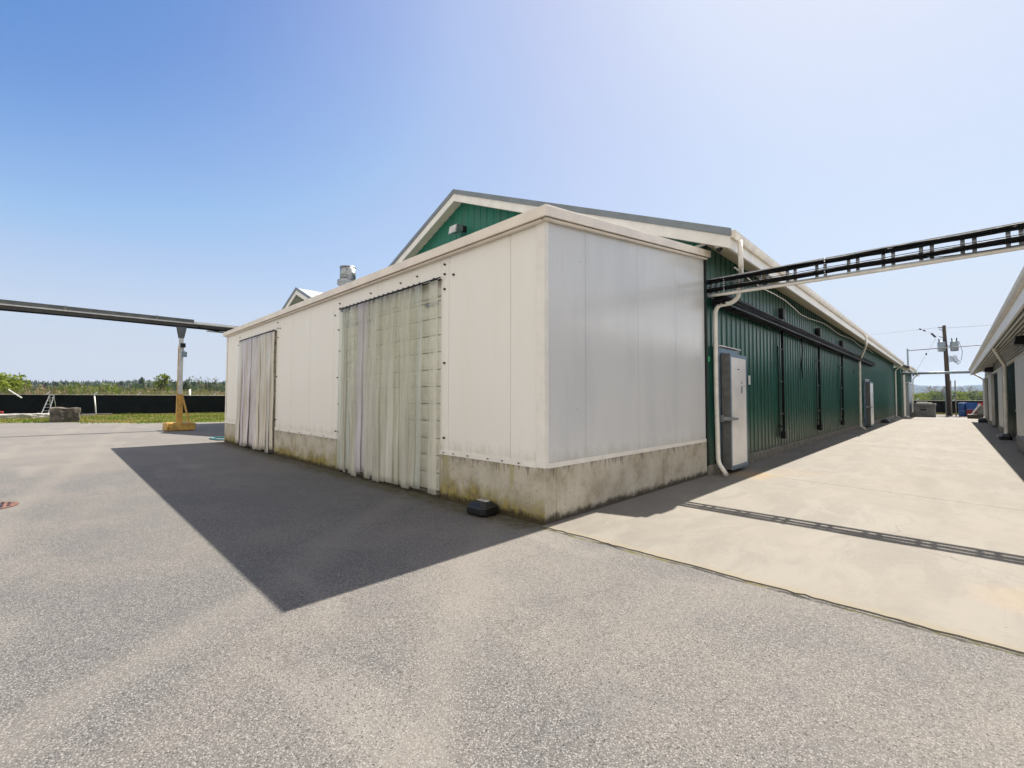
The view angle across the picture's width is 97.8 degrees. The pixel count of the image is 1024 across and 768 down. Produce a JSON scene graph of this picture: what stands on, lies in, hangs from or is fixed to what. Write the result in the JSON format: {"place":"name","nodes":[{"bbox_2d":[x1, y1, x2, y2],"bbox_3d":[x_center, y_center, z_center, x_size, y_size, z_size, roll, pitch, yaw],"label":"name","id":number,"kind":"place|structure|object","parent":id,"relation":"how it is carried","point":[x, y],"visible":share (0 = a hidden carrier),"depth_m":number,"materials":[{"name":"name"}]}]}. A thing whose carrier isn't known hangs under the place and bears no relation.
{"place":"outdoors","nodes":[
{"label":"outdoors","id":0,"kind":"place"},
{"bbox_2d":[0,412,224,423],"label":"grass verge","id":1,"kind":"object","parent":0,"point":[128,418],"depth_m":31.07,"materials":[{"name":"green plant"}]},
{"bbox_2d":[0,413,49,418],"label":"rubble heap","id":2,"kind":"object","parent":1,"relation":"on","point":[23,415],"visible":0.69,"depth_m":34.02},
{"bbox_2d":[41,395,55,412],"bbox_3d":[-40.422,1.860,39.056,0.462,1.848,1.380,1,-2,-13],"label":"stepladder","id":3,"kind":"object","parent":1,"relation":"on","point":[50,404],"visible":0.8,"depth_m":38.96,"materials":[{"name":"metal"}]},
{"bbox_2d":[49,407,79,422],"bbox_3d":[-28.746,1.964,28.737,1.197,0.955,1.415,-2,-3,45],"label":"concrete block","id":4,"kind":"object","parent":1,"relation":"on","point":[67,414],"depth_m":28.35,"materials":[{"name":"grey concrete"}]},
{"bbox_2d":[81,396,111,414],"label":"sign stand","id":5,"kind":"object","parent":1,"relation":"on","point":[96,410],"visible":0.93,"depth_m":41.07,"materials":[{"name":"white paint"}]},
{"bbox_2d":[0,390,224,414],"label":"perimeter fence","id":6,"kind":"object","parent":1,"relation":"on","point":[113,404],"visible":0.34,"depth_m":42.18,"materials":[{"name":"fabric"}]},
{"bbox_2d":[0,414,1023,767],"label":"yard","id":7,"kind":"structure","parent":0,"point":[196,598],"depth_m":2.74,"materials":[{"name":"grey asphalt"}]},
{"bbox_2d":[0,501,18,508],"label":"drain grate","id":8,"kind":"object","parent":7,"relation":"on","point":[6,504],"visible":1,"depth_m":6.28,"materials":[{"name":"brown metal"}]},
{"bbox_2d":[162,422,195,430],"bbox_3d":[-15.867,2.017,21.286,1.160,0.380,1.110,-2,-3,45],"label":"post base","id":9,"kind":"object","parent":7,"relation":"on","point":[177,426],"visible":0.95,"depth_m":20.91,"materials":[{"name":"yellow paint"}]},
{"bbox_2d":[176,326,189,421],"bbox_3d":[-15.735,-0.456,21.384,0.366,4.610,0.608,-2,-3,45],"label":"support post","id":10,"kind":"object","parent":9,"relation":"on","point":[180,400],"visible":0.98,"depth_m":21.30,"materials":[{"name":"grey metal"}]},
{"bbox_2d":[0,299,238,332],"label":"overhead duct","id":11,"kind":"object","parent":10,"relation":"on","point":[30,307],"visible":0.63,"depth_m":19.44,"materials":[{"name":"grey metal"}]},
{"bbox_2d":[209,437,223,439],"bbox_3d":[-10.335,2.021,16.497,2.191,0.056,0.935,0,-2,13],"label":"hose","id":12,"kind":"object","parent":7,"relation":"on","point":[213,438],"visible":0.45,"depth_m":16.41,"materials":[{"name":"teal rubber"}]},
{"bbox_2d":[282,287,321,308],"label":"gabled shed","id":13,"kind":"structure","parent":7,"relation":"on","point":[297,295],"depth_m":23.87,"materials":[{"name":"white metal"}]},
{"bbox_2d":[223,204,710,524],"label":"cold store","id":14,"kind":"structure","parent":7,"relation":"on","point":[544,364],"depth_m":6.75,"materials":[{"name":"metal"}]},
{"bbox_2d":[235,330,275,452],"bbox_3d":[-7.638,0.235,13.184,3.528,3.359,0.102,-2,-3,45],"label":"strip curtain","id":15,"kind":"object","parent":14,"relation":"attached to","point":[256,366],"visible":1,"depth_m":12.91,"materials":[{"name":"plastic"}]},
{"bbox_2d":[247,340,276,452],"bbox_3d":[-7.457,0.254,13.276,3.300,3.380,0.088,-2,-3,45],"label":"sectional door","id":16,"kind":"structure","parent":14,"relation":"in","point":[275,341],"depth_m":12.37,"materials":[{"name":"paint"}]},
{"bbox_2d":[337,265,355,285],"bbox_3d":[-5.647,-3.051,15.353,0.698,1.935,0.680,-2,-3,45],"label":"exhaust stack","id":17,"kind":"object","parent":14,"relation":"on","point":[347,273],"visible":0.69,"depth_m":15.12,"materials":[{"name":"silver metal"}]},
{"bbox_2d":[339,277,440,494],"bbox_3d":[-2.353,0.066,7.987,3.500,3.360,0.096,-2,-3,45],"label":"strip curtain","id":18,"kind":"object","parent":14,"relation":"attached to","point":[361,462],"visible":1,"depth_m":8.09,"materials":[{"name":"plastic"}]},
{"bbox_2d":[346,296,440,494],"bbox_3d":[-2.220,0.086,8.122,3.400,3.380,0.088,-2,-3,45],"label":"sectional door","id":19,"kind":"structure","parent":14,"relation":"in","point":[397,355],"depth_m":7.79,"materials":[{"name":"paint"}]},
{"bbox_2d":[467,499,497,516],"bbox_3d":[-0.388,1.610,5.841,0.378,0.173,0.314,-2,-3,45],"label":"bait station","id":20,"kind":"object","parent":7,"relation":"on","point":[482,508],"visible":1,"depth_m":5.73,"materials":[{"name":"black plastic"}]},
{"bbox_2d":[894,364,919,417],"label":"end barn","id":21,"kind":"structure","parent":7,"relation":"on","point":[905,387],"depth_m":38.77,"materials":[{"name":"paint"}]},
{"bbox_2d":[905,382,912,415],"bbox_3d":[36.520,1.378,41.124,0.370,3.000,5.100,-2,-3,45],"label":"cooler door","id":22,"kind":"structure","parent":21,"relation":"in","point":[908,385],"depth_m":39.56,"materials":[{"name":"metal"}]},
{"bbox_2d":[907,345,980,367],"bbox_3d":[36.725,-2.464,35.374,8.203,1.984,0.120,-2,-3,45],"label":"service mast","id":23,"kind":"object","parent":21,"relation":"attached to","point":[933,348],"visible":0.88,"depth_m":37.35,"materials":[{"name":"metal"}]},
{"bbox_2d":[913,402,935,416],"bbox_3d":[37.123,2.285,40.146,1.460,1.320,2.200,-2,-3,45],"label":"concrete tank","id":24,"kind":"object","parent":7,"relation":"on","point":[923,409],"visible":1,"depth_m":39.44,"materials":[{"name":"grey concrete"}]},
{"bbox_2d":[931,325,962,415],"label":"utility pole","id":25,"kind":"object","parent":7,"relation":"on","point":[943,344],"visible":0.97,"depth_m":43.68,"materials":[{"name":"brown wood"}]},
{"bbox_2d":[912,398,982,413],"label":"perimeter fence","id":26,"kind":"object","parent":7,"relation":"on","point":[940,406],"visible":0.06,"depth_m":47.66,"materials":[{"name":"fabric"}]},
{"bbox_2d":[950,380,951,415],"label":"gate post","id":27,"kind":"object","parent":7,"relation":"on","point":[951,397],"visible":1,"depth_m":42.82,"materials":[{"name":"grey metal"}]},
{"bbox_2d":[954,380,956,415],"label":"gate post","id":28,"kind":"object","parent":7,"relation":"on","point":[955,397],"visible":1,"depth_m":42.60,"materials":[{"name":"grey metal"}]},
{"bbox_2d":[958,409,966,416],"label":"drum","id":29,"kind":"object","parent":7,"relation":"on","point":[962,413],"visible":1,"depth_m":40.82,"materials":[{"name":"blue plastic"}]},
{"bbox_2d":[958,402,965,409],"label":"drum","id":30,"kind":"object","parent":29,"relation":"on","point":[961,405],"visible":1,"depth_m":40.84,"materials":[{"name":"blue plastic"}]},
{"bbox_2d":[966,410,976,413],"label":"crate","id":31,"kind":"object","parent":7,"relation":"on","point":[969,411],"visible":0.35,"depth_m":40.51,"materials":[{"name":"red plastic"}]},
{"bbox_2d":[966,402,978,409],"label":"crate","id":32,"kind":"object","parent":31,"relation":"on","point":[970,406],"visible":0.77,"depth_m":40.52,"materials":[{"name":"blue plastic"}]},
{"bbox_2d":[0,0,1023,386],"label":"sky","id":33,"kind":"structure","parent":0,"point":[204,161],"materials":[{"name":"blue"}]},
{"bbox_2d":[542,416,1023,653],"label":"concrete lane","id":34,"kind":"structure","parent":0,"point":[918,521],"depth_m":5.33,"materials":[{"name":"beige concrete"}]},
{"bbox_2d":[388,189,903,475],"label":"green barn","id":35,"kind":"structure","parent":34,"relation":"on","point":[741,398],"depth_m":12.29,"materials":[{"name":"metal"}]},
{"bbox_2d":[449,224,465,234],"bbox_3d":[-1.744,-4.912,14.259,0.380,0.304,0.447,-2,-3,45],"label":"floodlight","id":36,"kind":"object","parent":35,"relation":"attached to","point":[456,228],"visible":1,"depth_m":14.13,"materials":[{"name":"grey metal"}]},
{"bbox_2d":[715,246,723,251],"bbox_3d":[4.007,-2.612,8.634,0.150,0.124,0.150,-2,-3,45],"label":"dome camera","id":37,"kind":"object","parent":35,"relation":"attached to","point":[718,249],"visible":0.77,"depth_m":8.60,"materials":[{"name":"black plastic"}]},
{"bbox_2d":[716,345,747,469],"bbox_3d":[4.647,0.486,9.379,0.345,2.520,1.282,-2,-3,45],"label":"cooler door","id":38,"kind":"structure","parent":35,"relation":"in","point":[732,367],"depth_m":9.11,"materials":[{"name":"metal"}]},
{"bbox_2d":[777,308,786,438],"bbox_3d":[7.535,-0.308,12.486,0.140,3.660,0.466,-2,-3,45],"label":"conduit drop","id":39,"kind":"object","parent":35,"relation":"attached to","point":[781,313],"visible":0.93,"depth_m":12.52,"materials":[{"name":"metal"}]},
{"bbox_2d":[711,292,875,366],"bbox_3d":[12.837,-1.426,17.797,0.270,0.306,24.901,-2,-3,45],"label":"wall cable tray","id":40,"kind":"object","parent":35,"relation":"attached to","point":[742,309],"depth_m":11.87,"materials":[{"name":"metal"}]},
{"bbox_2d":[801,339,802,377],"bbox_3d":[9.274,-0.821,14.299,0.071,1.269,0.388,-1,-2,37],"label":"hanging cable","id":41,"kind":"object","parent":40,"relation":"hanging from","point":[801,358],"visible":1,"depth_m":14.34,"materials":[{"name":"black rubber"}]},
{"bbox_2d":[734,267,872,352],"bbox_3d":[12.891,-2.071,17.834,0.309,0.364,25.204,-2,-3,44],"label":"loose cable","id":42,"kind":"object","parent":35,"relation":"attached to","point":[798,312],"visible":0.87,"depth_m":13.67,"materials":[{"name":"paint"}]},
{"bbox_2d":[816,328,822,429],"bbox_3d":[10.973,-0.182,15.976,0.140,3.660,0.466,-2,-3,45],"label":"conduit drop","id":43,"kind":"object","parent":35,"relation":"attached to","point":[818,334],"visible":0.9,"depth_m":16.01,"materials":[{"name":"metal"}]},
{"bbox_2d":[839,340,844,424],"bbox_3d":[14.270,-0.061,19.323,0.140,3.660,0.466,-2,-3,45],"label":"conduit drop","id":44,"kind":"object","parent":35,"relation":"attached to","point":[841,343],"visible":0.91,"depth_m":19.36,"materials":[{"name":"metal"}]},
{"bbox_2d":[706,221,1023,297],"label":"cable bridge","id":45,"kind":"structure","parent":35,"relation":"attached to","point":[1008,240],"depth_m":7.06,"materials":[{"name":"paint"}]},
{"bbox_2d":[863,379,873,425],"bbox_3d":[19.906,1.025,24.869,0.345,2.560,1.622,-2,-3,45],"label":"cooler door","id":46,"kind":"structure","parent":35,"relation":"in","point":[867,386],"depth_m":24.45,"materials":[{"name":"metal"}]},
{"bbox_2d":[901,371,969,374],"bbox_3d":[33.978,-0.899,35.777,4.252,0.247,0.241,-2,-3,45],"label":"crossing pipe","id":47,"kind":"object","parent":35,"relation":"attached to","point":[935,372],"visible":0.93,"depth_m":35.70,"materials":[{"name":"metal"}]},
{"bbox_2d":[881,419,889,422],"bbox_3d":[24.612,2.428,29.438,0.400,0.220,0.700,-2,-3,45],"label":"bait station","id":48,"kind":"object","parent":34,"relation":"on","point":[885,420],"visible":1,"depth_m":29.23,"materials":[{"name":"black plastic"}]},
{"bbox_2d":[967,404,983,418],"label":"loading ramp","id":49,"kind":"structure","parent":34,"relation":"on","point":[979,414],"depth_m":35.96,"materials":[{"name":"metal"}]},
{"bbox_2d":[978,418,986,422],"bbox_3d":[31.594,2.429,30.001,0.395,0.280,0.900,-2,-3,45],"label":"bait station","id":50,"kind":"object","parent":34,"relation":"on","point":[984,420],"visible":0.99,"depth_m":29.72,"materials":[{"name":"black plastic"}]},
{"bbox_2d":[968,266,1023,444],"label":"opposite barn","id":51,"kind":"structure","parent":34,"relation":"on","point":[1003,395],"depth_m":16.97,"materials":[{"name":"paint"}]},
{"bbox_2d":[983,367,992,371],"bbox_3d":[26.994,-0.812,25.347,0.400,0.298,0.550,-2,-3,45],"label":"wall lamp","id":52,"kind":"object","parent":51,"relation":"attached to","point":[988,369],"visible":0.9,"depth_m":25.14,"materials":[{"name":"metal"}]},
{"bbox_2d":[987,379,988,419],"bbox_3d":[30.238,1.035,28.298,0.020,2.820,3.400,-2,-3,45],"label":"sliding door","id":53,"kind":"structure","parent":51,"relation":"in","point":[987,379],"depth_m":29.17,"materials":[{"name":"metal"}]},
{"bbox_2d":[994,373,998,426],"bbox_3d":[25.047,0.845,23.028,0.020,2.820,4.600,-2,-3,45],"label":"sliding door","id":54,"kind":"structure","parent":51,"relation":"in","point":[995,375],"depth_m":23.68,"materials":[{"name":"metal"}]},
{"bbox_2d":[1007,363,1016,437],"bbox_3d":[19.374,0.639,17.320,0.090,2.820,4.900,-2,-3,45],"label":"sliding door","id":55,"kind":"structure","parent":51,"relation":"in","point":[1011,368],"depth_m":17.60,"materials":[{"name":"metal"}]},
{"bbox_2d":[1010,335,1023,345],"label":"wall lamp","id":56,"kind":"object","parent":51,"relation":"attached to","point":[1017,341],"visible":1,"depth_m":13.11,"materials":[{"name":"metal"}]},
{"bbox_2d":[997,433,1011,439],"bbox_3d":[18.811,2.008,17.053,0.340,0.200,1.000,-2,-3,45],"label":"bait station","id":57,"kind":"object","parent":34,"relation":"on","point":[1001,436],"visible":1,"depth_m":16.76,"materials":[{"name":"black plastic"}]},
{"bbox_2d":[1018,436,1023,453],"bbox_3d":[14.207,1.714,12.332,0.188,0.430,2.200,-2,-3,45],"label":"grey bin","id":58,"kind":"object","parent":34,"relation":"on","point":[1021,444],"visible":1,"depth_m":12.55,"materials":[{"name":"grey plastic"}]},
{"bbox_2d":[1018,440,1023,451],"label":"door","id":59,"kind":"structure","parent":58,"relation":"in","point":[1020,445],"depth_m":12.41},
{"bbox_3d":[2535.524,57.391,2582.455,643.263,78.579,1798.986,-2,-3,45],"label":"hills","id":60,"kind":"structure","parent":0,"visible":0},
{"bbox_2d":[914,384,982,395],"bbox_3d":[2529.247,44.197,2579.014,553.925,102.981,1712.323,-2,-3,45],"label":"woodland","id":61,"kind":"object","parent":60,"relation":"on","point":[917,388],"visible":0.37,"depth_m":2435.97,"materials":[{"name":"plant"}]},
{"label":"ground","id":62,"kind":"structure","parent":0,"visible":0},
{"bbox_2d":[0,372,30,393],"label":"bush","id":63,"kind":"object","parent":62,"relation":"on","point":[10,382],"visible":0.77,"depth_m":44.11,"materials":[{"name":"green plant"}]},
{"bbox_2d":[56,382,122,394],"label":"bush","id":64,"kind":"object","parent":62,"relation":"on","point":[109,389],"visible":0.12,"depth_m":48.75,"materials":[{"name":"green plant"}]},
{"bbox_2d":[94,383,118,387],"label":"tree","id":65,"kind":"object","parent":62,"relation":"on","point":[104,385],"visible":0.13,"depth_m":261.15,"materials":[{"name":"green plant"}]},
{"bbox_2d":[0,384,224,395],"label":"scrub","id":66,"kind":"object","parent":62,"relation":"on","point":[156,393],"visible":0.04,"depth_m":47.85,"materials":[{"name":"green plant"}]},
{"bbox_2d":[25,378,225,390],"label":"woodland","id":67,"kind":"object","parent":62,"relation":"on","point":[125,383],"visible":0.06,"depth_m":522.76,"materials":[{"name":"plant"}]},
{"bbox_2d":[118,384,142,392],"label":"tree","id":68,"kind":"object","parent":62,"relation":"on","point":[136,385],"visible":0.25,"depth_m":228.84,"materials":[{"name":"green plant"}]},
{"bbox_2d":[138,377,144,390],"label":"tree","id":69,"kind":"object","parent":62,"relation":"on","point":[142,382],"visible":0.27,"depth_m":242.63,"materials":[{"name":"green plant"}]},
{"bbox_2d":[150,373,171,392],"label":"tree","id":70,"kind":"object","parent":62,"relation":"on","point":[163,382],"visible":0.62,"depth_m":96.38,"materials":[{"name":"green plant"}]},
{"bbox_2d":[167,379,196,390],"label":"tree","id":71,"kind":"object","parent":62,"relation":"on","point":[175,386],"visible":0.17,"depth_m":226.03,"materials":[{"name":"green plant"}]},
{"bbox_2d":[182,382,189,390],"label":"tree","id":72,"kind":"object","parent":62,"relation":"on","point":[185,386],"visible":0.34,"depth_m":125.35,"materials":[{"name":"green plant"}]},
{"bbox_2d":[189,376,224,392],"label":"tree","id":73,"kind":"object","parent":62,"relation":"on","point":[201,384],"visible":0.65,"depth_m":95.29,"materials":[{"name":"green plant"}]},
{"bbox_2d":[210,383,225,391],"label":"tree","id":74,"kind":"object","parent":62,"relation":"on","point":[213,386],"visible":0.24,"depth_m":238.77,"materials":[{"name":"green plant"}]},
{"bbox_2d":[214,384,225,391],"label":"tree","id":75,"kind":"object","parent":62,"relation":"on","point":[219,387],"visible":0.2,"depth_m":237.07,"materials":[{"name":"green plant"}]},
{"bbox_2d":[912,392,927,398],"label":"tree","id":76,"kind":"object","parent":62,"relation":"on","point":[917,395],"visible":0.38,"depth_m":149.32,"materials":[{"name":"green plant"}]},
{"bbox_2d":[922,389,944,399],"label":"tree","id":77,"kind":"object","parent":62,"relation":"on","point":[930,393],"visible":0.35,"depth_m":159.72,"materials":[{"name":"green plant"}]},
{"bbox_2d":[922,386,944,392],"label":"tree","id":78,"kind":"object","parent":62,"relation":"on","point":[941,389],"visible":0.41,"depth_m":185.06,"materials":[{"name":"green plant"}]},
{"bbox_2d":[926,394,940,399],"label":"tree","id":79,"kind":"object","parent":62,"relation":"on","point":[935,396],"visible":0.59,"depth_m":144.72,"materials":[{"name":"green plant"}]},
{"bbox_2d":[952,390,973,399],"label":"tree","id":80,"kind":"object","parent":62,"relation":"on","point":[959,394],"visible":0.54,"depth_m":148.68,"materials":[{"name":"green plant"}]},
{"bbox_2d":[954,396,971,399],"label":"tree","id":81,"kind":"object","parent":62,"relation":"on","point":[961,397],"visible":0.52,"depth_m":139.90,"materials":[{"name":"green plant"}]},
{"bbox_2d":[957,386,981,396],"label":"tree","id":82,"kind":"object","parent":62,"relation":"on","point":[962,388],"visible":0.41,"depth_m":175.09,"materials":[{"name":"green plant"}]},
{"bbox_2d":[963,394,981,399],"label":"tree","id":83,"kind":"object","parent":62,"relation":"on","point":[971,397],"visible":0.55,"depth_m":144.73,"materials":[{"name":"green plant"}]},
{"bbox_2d":[966,390,982,399],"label":"tree","id":84,"kind":"object","parent":62,"relation":"on","point":[980,393],"visible":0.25,"depth_m":149.78,"materials":[{"name":"green plant"}]},
{"bbox_2d":[971,394,982,399],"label":"tree","id":85,"kind":"object","parent":62,"relation":"on","point":[979,396],"visible":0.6,"depth_m":139.98,"materials":[{"name":"green plant"}]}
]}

